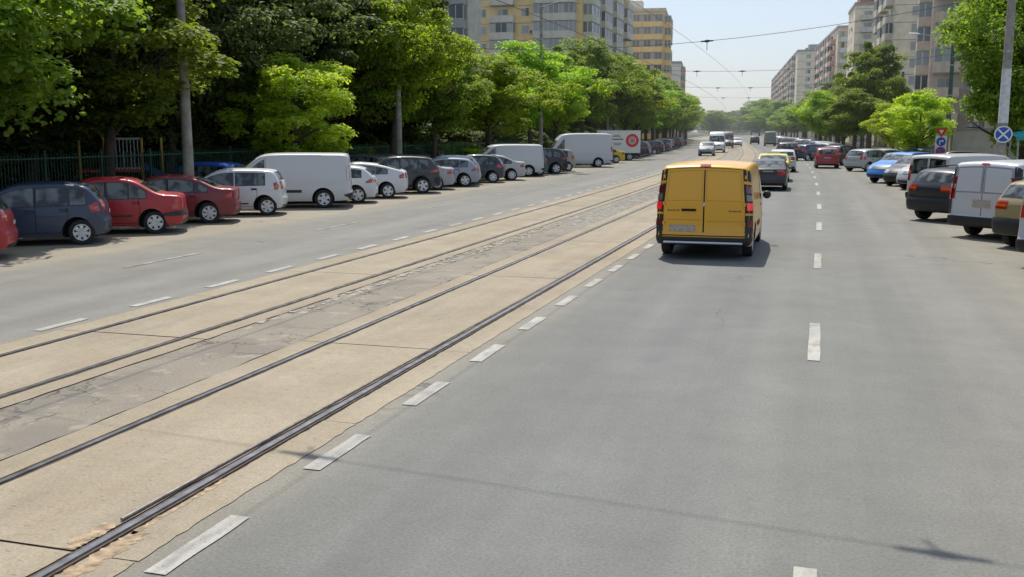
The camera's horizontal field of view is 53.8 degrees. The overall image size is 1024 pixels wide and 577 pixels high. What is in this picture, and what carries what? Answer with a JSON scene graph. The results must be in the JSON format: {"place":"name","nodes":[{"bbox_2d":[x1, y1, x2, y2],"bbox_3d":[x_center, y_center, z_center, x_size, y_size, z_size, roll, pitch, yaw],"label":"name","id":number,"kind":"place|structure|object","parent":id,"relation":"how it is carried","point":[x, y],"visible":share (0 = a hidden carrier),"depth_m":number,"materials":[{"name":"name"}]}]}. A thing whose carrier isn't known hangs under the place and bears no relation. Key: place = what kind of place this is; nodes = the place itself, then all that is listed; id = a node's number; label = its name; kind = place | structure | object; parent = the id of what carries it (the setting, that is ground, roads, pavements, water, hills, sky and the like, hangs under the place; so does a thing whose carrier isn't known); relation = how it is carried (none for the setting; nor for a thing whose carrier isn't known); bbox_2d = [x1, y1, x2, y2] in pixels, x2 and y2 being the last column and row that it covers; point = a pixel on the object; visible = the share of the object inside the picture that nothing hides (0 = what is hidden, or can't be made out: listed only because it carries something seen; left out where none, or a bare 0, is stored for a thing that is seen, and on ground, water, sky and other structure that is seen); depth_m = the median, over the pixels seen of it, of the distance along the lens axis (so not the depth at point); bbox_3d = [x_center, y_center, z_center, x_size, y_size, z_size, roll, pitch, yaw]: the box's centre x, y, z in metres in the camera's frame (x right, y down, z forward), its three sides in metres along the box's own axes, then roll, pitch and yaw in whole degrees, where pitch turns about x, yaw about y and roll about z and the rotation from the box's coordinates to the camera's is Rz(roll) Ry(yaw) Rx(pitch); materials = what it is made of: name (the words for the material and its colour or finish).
{"place":"outdoors","nodes":[
{"label":"outdoors","id":0,"kind":"place"},
{"bbox_2d":[432,163,454,189],"bbox_3d":[-4.697,-5.225,46.079,4.196,1.388,2.051,-1,9,-7],"label":"parked sedan","id":1,"kind":"object","parent":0,"point":[447,175],"visible":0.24,"depth_m":45.52,"materials":[{"name":"paint"}]},
{"bbox_2d":[0,132,906,188],"bbox_3d":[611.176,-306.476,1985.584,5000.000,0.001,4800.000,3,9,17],"label":"ground","id":2,"kind":"structure","parent":0,"point":[693,134],"depth_m":242.72,"materials":[{"name":"soil"}]},
{"bbox_2d":[0,110,51,182],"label":"thicket bush","id":3,"kind":"object","parent":2,"relation":"on","point":[24,141],"visible":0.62,"depth_m":33.70,"materials":[{"name":"green plant"}]},
{"bbox_2d":[0,0,152,136],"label":"tree","id":4,"kind":"object","parent":2,"relation":"on","point":[25,25],"visible":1,"depth_m":24.29,"materials":[{"name":"green plant"}]},
{"bbox_2d":[0,0,241,181],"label":"park tree","id":5,"kind":"object","parent":2,"relation":"on","point":[38,113],"visible":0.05,"depth_m":36.88,"materials":[{"name":"green plant"}]},
{"bbox_2d":[38,108,203,181],"bbox_3d":[-17.375,-6.517,42.357,9.158,5.260,7.844,6,11,34],"label":"thicket bush","id":6,"kind":"object","parent":2,"relation":"on","point":[178,134],"visible":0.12,"depth_m":41.52,"materials":[{"name":"green plant"}]},
{"bbox_2d":[77,128,166,180],"bbox_3d":[-13.406,-4.431,36.390,4.100,2.800,1.350,-3,9,-18],"label":"climbing frame","id":7,"kind":"object","parent":2,"relation":"on","point":[131,167],"visible":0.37,"depth_m":35.65,"materials":[{"name":"yellow paint"}]},
{"bbox_2d":[8,0,241,175],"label":"tree","id":8,"kind":"object","parent":2,"relation":"on","point":[107,88],"visible":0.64,"depth_m":32.27,"materials":[{"name":"green plant"}]},
{"bbox_2d":[58,107,259,178],"bbox_3d":[-16.863,-6.913,47.252,10.559,4.512,9.044,-3,9,-18],"label":"thicket bush","id":9,"kind":"object","parent":2,"relation":"on","point":[177,160],"visible":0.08,"depth_m":46.88,"materials":[{"name":"green plant"}]},
{"bbox_2d":[176,0,193,174],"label":"utility pole","id":10,"kind":"object","parent":2,"relation":"on","point":[187,142],"visible":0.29,"depth_m":32.97,"materials":[{"name":"concrete"}]},
{"bbox_2d":[99,0,330,173],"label":"park tree","id":11,"kind":"object","parent":2,"relation":"on","point":[225,32],"visible":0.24,"depth_m":40.62,"materials":[{"name":"green plant"}]},
{"bbox_2d":[194,145,258,164],"bbox_3d":[-12.240,-5.090,43.230,4.454,2.065,3.814,-8,12,-42],"label":"shrub","id":12,"kind":"object","parent":2,"relation":"on","point":[218,155],"visible":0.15,"depth_m":42.95,"materials":[{"name":"green plant"}]},
{"bbox_2d":[225,131,277,162],"bbox_3d":[-11.429,-5.828,45.834,3.593,2.746,4.195,-4,10,-25],"label":"shrub","id":13,"kind":"object","parent":2,"relation":"on","point":[246,144],"visible":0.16,"depth_m":45.03,"materials":[{"name":"green plant"}]},
{"bbox_2d":[0,139,510,187],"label":"park fence","id":14,"kind":"object","parent":2,"relation":"on","point":[383,149],"visible":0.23,"depth_m":34.84,"materials":[{"name":"metal"}]},
{"bbox_2d":[140,0,384,161],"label":"park tree","id":15,"kind":"object","parent":2,"relation":"on","point":[330,7],"visible":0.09,"depth_m":45.16,"materials":[{"name":"green plant"}]},
{"bbox_2d":[212,52,358,154],"bbox_3d":[-8.704,-6.693,41.400,6.742,5.886,5.456,5,10,30],"label":"tree","id":16,"kind":"object","parent":2,"relation":"on","point":[284,125],"visible":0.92,"depth_m":40.38,"materials":[{"name":"green plant"}]},
{"bbox_2d":[222,0,417,141],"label":"park tree","id":17,"kind":"object","parent":2,"relation":"on","point":[355,15],"visible":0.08,"depth_m":49.62,"materials":[{"name":"green plant"}]},
{"bbox_2d":[339,128,389,154],"bbox_3d":[-8.667,-7.267,54.545,4.462,2.914,5.210,5,10,29],"label":"shrub","id":18,"kind":"object","parent":2,"relation":"on","point":[370,140],"visible":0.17,"depth_m":54.24,"materials":[{"name":"green plant"}]},
{"bbox_2d":[290,1,445,143],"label":"park tree","id":19,"kind":"object","parent":2,"relation":"on","point":[359,123],"visible":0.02,"depth_m":57.73,"materials":[{"name":"green plant"}]},
{"bbox_2d":[308,0,483,155],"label":"tree","id":20,"kind":"object","parent":2,"relation":"on","point":[385,78],"visible":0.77,"depth_m":50.80,"materials":[{"name":"green plant"}]},
{"bbox_2d":[394,0,401,155],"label":"street lamp","id":21,"kind":"object","parent":2,"relation":"on","point":[398,130],"visible":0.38,"depth_m":51.37,"materials":[{"name":"metal"}]},
{"bbox_2d":[358,0,493,148],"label":"park tree","id":22,"kind":"object","parent":2,"relation":"on","point":[443,3],"visible":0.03,"depth_m":62.66,"materials":[{"name":"green plant"}]},
{"bbox_2d":[384,38,495,158],"bbox_3d":[-4.614,-10.542,58.766,6.510,8.206,7.343,-6,11,-33],"label":"tree","id":23,"kind":"object","parent":2,"relation":"on","point":[436,109],"visible":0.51,"depth_m":58.24,"materials":[{"name":"green plant"}]},
{"bbox_2d":[414,0,480,54],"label":"apartment block","id":24,"kind":"structure","parent":2,"relation":"on","point":[465,15],"depth_m":121.42,"materials":[{"name":"grey"}]},
{"bbox_2d":[460,130,518,147],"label":"shrub","id":25,"kind":"object","parent":2,"relation":"on","point":[475,137],"visible":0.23,"depth_m":77.78,"materials":[{"name":"green plant"}]},
{"bbox_2d":[437,52,583,146],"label":"tree","id":26,"kind":"object","parent":2,"relation":"on","point":[498,109],"visible":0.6,"depth_m":66.41,"materials":[{"name":"green plant"}]},
{"bbox_2d":[493,40,597,143],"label":"tree","id":27,"kind":"object","parent":2,"relation":"on","point":[530,59],"visible":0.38,"depth_m":78.53,"materials":[{"name":"green plant"}]},
{"bbox_2d":[539,0,566,146],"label":"street lamp","id":28,"kind":"object","parent":2,"relation":"on","point":[541,111],"visible":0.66,"depth_m":78.36,"materials":[{"name":"metal"}]},
{"bbox_2d":[481,0,633,129],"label":"apartment block","id":29,"kind":"structure","parent":2,"relation":"on","point":[611,22],"depth_m":167.20,"materials":[{"name":"grey"}]},
{"bbox_2d":[523,56,620,140],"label":"tree","id":30,"kind":"object","parent":2,"relation":"on","point":[571,115],"visible":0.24,"depth_m":85.10,"materials":[{"name":"green plant"}]},
{"bbox_2d":[550,35,661,132],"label":"tree","id":31,"kind":"object","parent":2,"relation":"on","point":[593,57],"visible":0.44,"depth_m":97.92,"materials":[{"name":"green plant"}]},
{"bbox_2d":[587,53,654,129],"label":"tree","id":32,"kind":"object","parent":2,"relation":"on","point":[622,100],"visible":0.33,"depth_m":109.18,"materials":[{"name":"green plant"}]},
{"bbox_2d":[598,61,680,129],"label":"tree","id":33,"kind":"object","parent":2,"relation":"on","point":[631,116],"visible":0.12,"depth_m":122.31,"materials":[{"name":"green plant"}]},
{"bbox_2d":[616,78,680,139],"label":"tree","id":34,"kind":"object","parent":2,"relation":"on","point":[670,93],"visible":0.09,"depth_m":147.21,"materials":[{"name":"green plant"}]},
{"bbox_2d":[628,69,672,129],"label":"tree","id":35,"kind":"object","parent":2,"relation":"on","point":[651,114],"visible":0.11,"depth_m":130.22,"materials":[{"name":"green plant"}]},
{"bbox_2d":[630,1,672,140],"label":"apartment block","id":36,"kind":"structure","parent":2,"relation":"on","point":[649,28],"depth_m":230.03,"materials":[{"name":"yellow"}]},
{"bbox_2d":[651,73,694,139],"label":"tree","id":37,"kind":"object","parent":2,"relation":"on","point":[684,98],"visible":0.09,"depth_m":164.38,"materials":[{"name":"green plant"}]},
{"bbox_2d":[671,61,685,136],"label":"apartment block","id":38,"kind":"structure","parent":2,"relation":"on","point":[678,68],"depth_m":322.39,"materials":[{"name":"grey"}]},
{"bbox_2d":[695,110,737,133],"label":"tree","id":39,"kind":"object","parent":2,"relation":"on","point":[712,124],"visible":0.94,"depth_m":540.73,"materials":[{"name":"green plant"}]},
{"bbox_2d":[739,98,779,133],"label":"tree","id":40,"kind":"object","parent":2,"relation":"on","point":[761,121],"visible":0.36,"depth_m":447.14,"materials":[{"name":"green plant"}]},
{"bbox_2d":[751,100,791,132],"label":"tree","id":41,"kind":"object","parent":2,"relation":"on","point":[778,105],"visible":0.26,"depth_m":409.36,"materials":[{"name":"green plant"}]},
{"bbox_2d":[771,44,817,137],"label":"apartment block","id":42,"kind":"structure","parent":2,"relation":"on","point":[801,62],"depth_m":387.39,"materials":[{"name":"grey"}]},
{"bbox_2d":[785,90,837,140],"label":"tree","id":43,"kind":"object","parent":2,"relation":"on","point":[819,100],"visible":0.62,"depth_m":121.39,"materials":[{"name":"green plant"}]},
{"bbox_2d":[811,25,848,140],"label":"apartment block","id":44,"kind":"structure","parent":2,"relation":"on","point":[830,50],"depth_m":279.05,"materials":[{"name":"beige concrete"}]},
{"bbox_2d":[813,87,891,148],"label":"tree","id":45,"kind":"object","parent":2,"relation":"on","point":[839,116],"visible":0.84,"depth_m":95.86,"materials":[{"name":"green plant"}]},
{"bbox_2d":[845,0,876,141],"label":"apartment block","id":46,"kind":"structure","parent":2,"relation":"on","point":[860,32],"depth_m":241.71,"materials":[{"name":"beige concrete"}]},
{"bbox_2d":[831,41,911,148],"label":"tree","id":47,"kind":"object","parent":2,"relation":"on","point":[869,56],"visible":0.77,"depth_m":102.38,"materials":[{"name":"green plant"}]},
{"bbox_2d":[858,102,928,148],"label":"tree","id":48,"kind":"object","parent":2,"relation":"on","point":[872,126],"visible":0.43,"depth_m":77.44,"materials":[{"name":"green plant"}]},
{"bbox_2d":[871,0,918,146],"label":"apartment block","id":49,"kind":"structure","parent":2,"relation":"on","point":[895,29],"depth_m":166.74,"materials":[{"name":"grey"}]},
{"bbox_2d":[879,88,957,150],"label":"tree","id":50,"kind":"object","parent":2,"relation":"on","point":[916,102],"visible":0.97,"depth_m":67.28,"materials":[{"name":"green plant"}]},
{"bbox_2d":[909,33,955,124],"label":"street lamp","id":51,"kind":"object","parent":2,"relation":"on","point":[950,85],"visible":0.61,"depth_m":75.21,"materials":[{"name":"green metal"}]},
{"bbox_2d":[912,0,970,147],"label":"apartment block","id":52,"kind":"structure","parent":2,"relation":"on","point":[931,71],"depth_m":116.15,"materials":[{"name":"grey"}]},
{"bbox_2d":[931,0,1023,159],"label":"tree","id":53,"kind":"object","parent":2,"relation":"on","point":[973,42],"visible":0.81,"depth_m":48.10,"materials":[{"name":"green plant"}]},
{"bbox_2d":[945,128,1018,159],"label":"building","id":54,"kind":"structure","parent":2,"relation":"on","point":[967,139],"depth_m":67.30,"materials":[{"name":"beige paint"}]},
{"bbox_2d":[0,135,1023,576],"bbox_3d":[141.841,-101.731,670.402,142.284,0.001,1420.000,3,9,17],"label":"road","id":55,"kind":"structure","parent":0,"point":[678,411],"depth_m":9.76,"materials":[{"name":"asphalt"}]},
{"bbox_2d":[0,197,17,249],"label":"parked hatchback","id":56,"kind":"object","parent":55,"relation":"on","point":[8,234],"visible":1,"depth_m":20.69,"materials":[{"name":"paint"}]},
{"bbox_2d":[0,181,111,244],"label":"parked hatchback","id":57,"kind":"object","parent":55,"relation":"on","point":[77,212],"visible":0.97,"depth_m":23.30,"materials":[{"name":"paint"}]},
{"bbox_2d":[80,176,188,233],"bbox_3d":[-10.615,-2.197,26.413,4.088,1.454,2.038,-2,9,-15],"label":"parked sedan","id":58,"kind":"object","parent":55,"relation":"on","point":[132,201],"visible":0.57,"depth_m":25.89,"materials":[{"name":"paint"}]},
{"bbox_2d":[143,174,240,222],"bbox_3d":[-10.069,-2.634,29.434,4.196,1.388,2.051,-2,9,-12],"label":"parked sedan","id":59,"kind":"object","parent":55,"relation":"on","point":[208,201],"visible":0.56,"depth_m":28.91,"materials":[{"name":"paint"}]},
{"bbox_2d":[203,168,287,214],"bbox_3d":[-9.136,-3.104,32.216,3.846,1.461,2.051,-1,9,-9],"label":"parked hatchback","id":60,"kind":"object","parent":55,"relation":"on","point":[263,190],"visible":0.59,"depth_m":31.59,"materials":[{"name":"paint"}]},
{"bbox_2d":[243,152,353,207],"bbox_3d":[-7.998,-3.807,35.339,4.822,1.889,2.264,-1,9,-7],"label":"parked van","id":61,"kind":"object","parent":55,"relation":"on","point":[322,180],"visible":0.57,"depth_m":34.57,"materials":[{"name":"paint"}]},
{"bbox_2d":[287,165,377,203],"bbox_3d":[-7.065,-3.909,37.606,4.115,1.393,2.032,-1,9,-9],"label":"parked hatchback","id":62,"kind":"object","parent":55,"relation":"on","point":[364,183],"visible":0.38,"depth_m":37.08,"materials":[{"name":"paint"}]},
{"bbox_2d":[0,151,716,353],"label":"track slab","id":63,"kind":"structure","parent":55,"relation":"on","point":[34,340],"depth_m":17.10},
{"bbox_2d":[0,151,717,356],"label":"tram rail","id":64,"kind":"object","parent":55,"relation":"on","point":[117,323],"visible":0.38,"depth_m":16.49,"materials":[{"name":"metal"}]},
{"bbox_2d":[35,154,706,330],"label":"lane marking","id":65,"kind":"object","parent":55,"relation":"on","point":[81,319],"visible":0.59,"depth_m":17.77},
{"bbox_2d":[0,146,756,576],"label":"tram bed","id":66,"kind":"object","parent":55,"relation":"on","point":[246,362],"visible":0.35,"depth_m":10.72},
{"bbox_2d":[0,225,585,459],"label":"median strip","id":67,"kind":"object","parent":66,"relation":"on","point":[28,424],"visible":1,"depth_m":11.68,"materials":[{"name":"concrete"}]},
{"bbox_2d":[0,146,727,394],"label":"track slab","id":68,"kind":"structure","parent":66,"relation":"on","point":[19,370],"depth_m":15.20,"materials":[{"name":"concrete"}]},
{"bbox_2d":[0,150,728,398],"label":"tram rail","id":69,"kind":"object","parent":66,"relation":"on","point":[140,351],"visible":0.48,"depth_m":13.91,"materials":[{"name":"metal"}]},
{"bbox_2d":[0,146,730,407],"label":"track slab","id":70,"kind":"structure","parent":66,"relation":"on","point":[39,390],"depth_m":13.64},
{"bbox_2d":[0,145,741,477],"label":"track slab","id":71,"kind":"structure","parent":66,"relation":"on","point":[15,463],"depth_m":10.95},
{"bbox_2d":[0,146,743,485],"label":"tram rail","id":72,"kind":"object","parent":66,"relation":"on","point":[140,422],"visible":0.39,"depth_m":10.53,"materials":[{"name":"metal"}]},
{"bbox_2d":[0,142,754,576],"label":"track slab","id":73,"kind":"structure","parent":66,"relation":"on","point":[66,500],"depth_m":9.24,"materials":[{"name":"concrete"}]},
{"bbox_2d":[62,522,115,548],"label":"dirt","id":74,"kind":"structure","parent":73,"relation":"on","point":[97,531],"depth_m":6.58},
{"bbox_2d":[120,259,593,520],"bbox_3d":[-0.229,0.350,14.644,0.024,0.042,16.550,3,9,17],"label":"tram rail","id":75,"kind":"object","parent":73,"relation":"on","point":[214,468],"visible":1,"depth_m":8.68,"materials":[{"name":"metal"}]},
{"bbox_2d":[30,142,755,576],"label":"tram rail","id":76,"kind":"object","parent":66,"relation":"on","point":[66,562],"visible":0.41,"depth_m":8.27,"materials":[{"name":"metal"}]},
{"bbox_2d":[61,141,758,576],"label":"track slab","id":77,"kind":"structure","parent":66,"relation":"on","point":[227,491],"depth_m":8.69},
{"bbox_2d":[54,531,148,576],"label":"dirt","id":78,"kind":"structure","parent":77,"relation":"on","point":[112,550],"depth_m":6.30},
{"bbox_2d":[129,479,226,533],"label":"dirt","id":79,"kind":"structure","parent":77,"relation":"on","point":[155,519],"depth_m":7.09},
{"bbox_2d":[298,145,739,341],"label":"cobble bed","id":80,"kind":"object","parent":66,"relation":"on","point":[735,148],"visible":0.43,"depth_m":32.10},
{"bbox_2d":[244,151,738,328],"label":"cobbled strip","id":81,"kind":"object","parent":80,"relation":"on","point":[579,219],"visible":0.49,"depth_m":29.25,"materials":[{"name":"stone"}]},
{"bbox_2d":[350,162,407,197],"bbox_3d":[-6.287,-4.351,40.353,4.250,1.421,2.030,-1,9,-7],"label":"parked hatchback","id":82,"kind":"object","parent":55,"relation":"on","point":[392,181],"visible":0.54,"depth_m":39.76,"materials":[{"name":"paint"}]},
{"bbox_2d":[372,154,440,192],"bbox_3d":[-5.233,-4.946,43.437,4.354,1.648,2.141,-2,9,-10],"label":"parked suv","id":83,"kind":"object","parent":55,"relation":"on","point":[423,173],"visible":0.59,"depth_m":42.82,"materials":[{"name":"paint"}]},
{"bbox_2d":[144,150,760,574],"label":"lane marking","id":84,"kind":"object","parent":55,"relation":"on","point":[176,558],"visible":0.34,"depth_m":8.06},
{"bbox_2d":[433,157,478,186],"bbox_3d":[-3.636,-5.636,48.698,4.115,1.393,2.032,-1,9,-8],"label":"parked hatchback","id":85,"kind":"object","parent":55,"relation":"on","point":[466,172],"visible":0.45,"depth_m":48.09,"materials":[{"name":"paint"}]},
{"bbox_2d":[467,154,504,182],"bbox_3d":[-2.281,-6.272,52.569,3.843,1.459,2.006,0,9,-2],"label":"parked hatchback","id":86,"kind":"object","parent":55,"relation":"on","point":[492,168],"visible":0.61,"depth_m":51.84,"materials":[{"name":"paint"}]},
{"bbox_2d":[490,154,525,180],"bbox_3d":[-1.363,-6.585,54.808,4.196,1.388,2.051,-2,9,-10],"label":"parked sedan","id":87,"kind":"object","parent":55,"relation":"on","point":[514,169],"visible":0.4,"depth_m":54.28,"materials":[{"name":"paint"}]},
{"bbox_2d":[478,144,544,176],"bbox_3d":[-0.575,-7.567,59.487,4.822,1.889,2.264,-2,9,-10],"label":"parked van","id":88,"kind":"object","parent":55,"relation":"on","point":[531,156],"visible":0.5,"depth_m":58.80,"materials":[{"name":"paint"}]},
{"bbox_2d":[543,148,567,173],"bbox_3d":[1.316,-8.025,63.389,4.354,1.595,1.788,-2,9,-10],"label":"parked suv","id":89,"kind":"object","parent":55,"relation":"on","point":[556,158],"visible":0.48,"depth_m":62.80,"materials":[{"name":"paint"}]},
{"bbox_2d":[548,133,612,166],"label":"parked van","id":90,"kind":"object","parent":55,"relation":"on","point":[594,149],"visible":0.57,"depth_m":74.16,"materials":[{"name":"paint"}]},
{"bbox_2d":[596,130,640,160],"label":"box truck","id":91,"kind":"object","parent":55,"relation":"on","point":[627,142],"visible":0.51,"depth_m":91.25,"materials":[{"name":"white metal"}]},
{"bbox_2d":[656,160,770,255],"bbox_3d":[4.626,-1.930,22.994,2.371,1.978,5.097,3,9,16],"label":"delivery van","id":92,"kind":"object","parent":55,"relation":"on","point":[710,202],"visible":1,"depth_m":20.71,"materials":[{"name":"paint"}]},
{"bbox_2d":[687,110,765,133],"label":"distant wood","id":93,"kind":"object","parent":55,"relation":"on","point":[732,126],"visible":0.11,"depth_m":582.02,"materials":[{"name":"green plant"}]},
{"bbox_2d":[753,159,791,189],"bbox_3d":[11.906,-5.320,46.709,2.040,1.380,4.174,3,9,16],"label":"sedan","id":94,"kind":"object","parent":55,"relation":"on","point":[773,172],"visible":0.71,"depth_m":44.82,"materials":[{"name":"paint"}]},
{"bbox_2d":[770,145,821,576],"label":"lane marking","id":95,"kind":"object","parent":55,"relation":"on","point":[814,343],"visible":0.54,"depth_m":12.58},
{"bbox_2d":[812,147,840,167],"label":"parked hatchback","id":96,"kind":"object","parent":55,"relation":"on","point":[827,156],"visible":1,"depth_m":71.75,"materials":[{"name":"paint"}]},
{"bbox_2d":[844,149,886,171],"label":"parked hatchback","id":97,"kind":"object","parent":55,"relation":"on","point":[864,159],"visible":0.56,"depth_m":66.33,"materials":[{"name":"paint"}]},
{"bbox_2d":[866,151,930,181],"bbox_3d":[20.274,-6.336,52.452,4.286,1.622,2.107,-6,11,-35],"label":"parked suv","id":98,"kind":"object","parent":55,"relation":"on","point":[875,172],"visible":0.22,"depth_m":51.87,"materials":[{"name":"paint"}]},
{"bbox_2d":[883,155,914,185],"bbox_3d":[19.818,-5.796,49.440,3.904,1.482,2.038,-7,11,-38],"label":"parked hatchback","id":99,"kind":"object","parent":55,"relation":"on","point":[890,174],"visible":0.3,"depth_m":48.87,"materials":[{"name":"paint"}]},
{"bbox_2d":[906,165,956,218],"bbox_3d":[13.952,-2.895,30.351,4.286,1.622,2.107,-4,10,-27],"label":"parked suv","id":100,"kind":"object","parent":55,"relation":"on","point":[928,193],"visible":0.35,"depth_m":29.44,"materials":[{"name":"paint"}]},
{"bbox_2d":[905,153,1009,197],"bbox_3d":[16.252,-3.828,35.569,4.746,1.859,2.229,-4,10,-27],"label":"parked van","id":101,"kind":"object","parent":55,"relation":"on","point":[917,162],"visible":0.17,"depth_m":34.49,"materials":[{"name":"paint"}]},
{"bbox_2d":[947,159,1023,234],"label":"parked van","id":102,"kind":"object","parent":55,"relation":"on","point":[978,189],"visible":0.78,"depth_m":24.66,"materials":[{"name":"paint"}]},
{"bbox_2d":[995,0,1015,155],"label":"utility pole","id":103,"kind":"object","parent":55,"relation":"on","point":[1004,103],"visible":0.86,"depth_m":40.35,"materials":[{"name":"concrete"}]},
{"bbox_2d":[991,177,1023,245],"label":"parked suv","id":104,"kind":"object","parent":55,"relation":"on","point":[1006,218],"visible":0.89,"depth_m":22.64,"materials":[{"name":"paint"}]},
{"bbox_2d":[630,0,856,131],"label":"sky","id":105,"kind":"structure","parent":0,"point":[696,20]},
{"label":"pavement","id":106,"kind":"structure","parent":0,"visible":0},
{"bbox_2d":[170,161,244,176],"bbox_3d":[-11.518,-3.916,37.211,4.024,1.528,2.101,2,9,12],"label":"parked hatchback","id":107,"kind":"object","parent":106,"relation":"on","point":[202,169],"visible":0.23,"depth_m":36.30,"materials":[{"name":"paint"}]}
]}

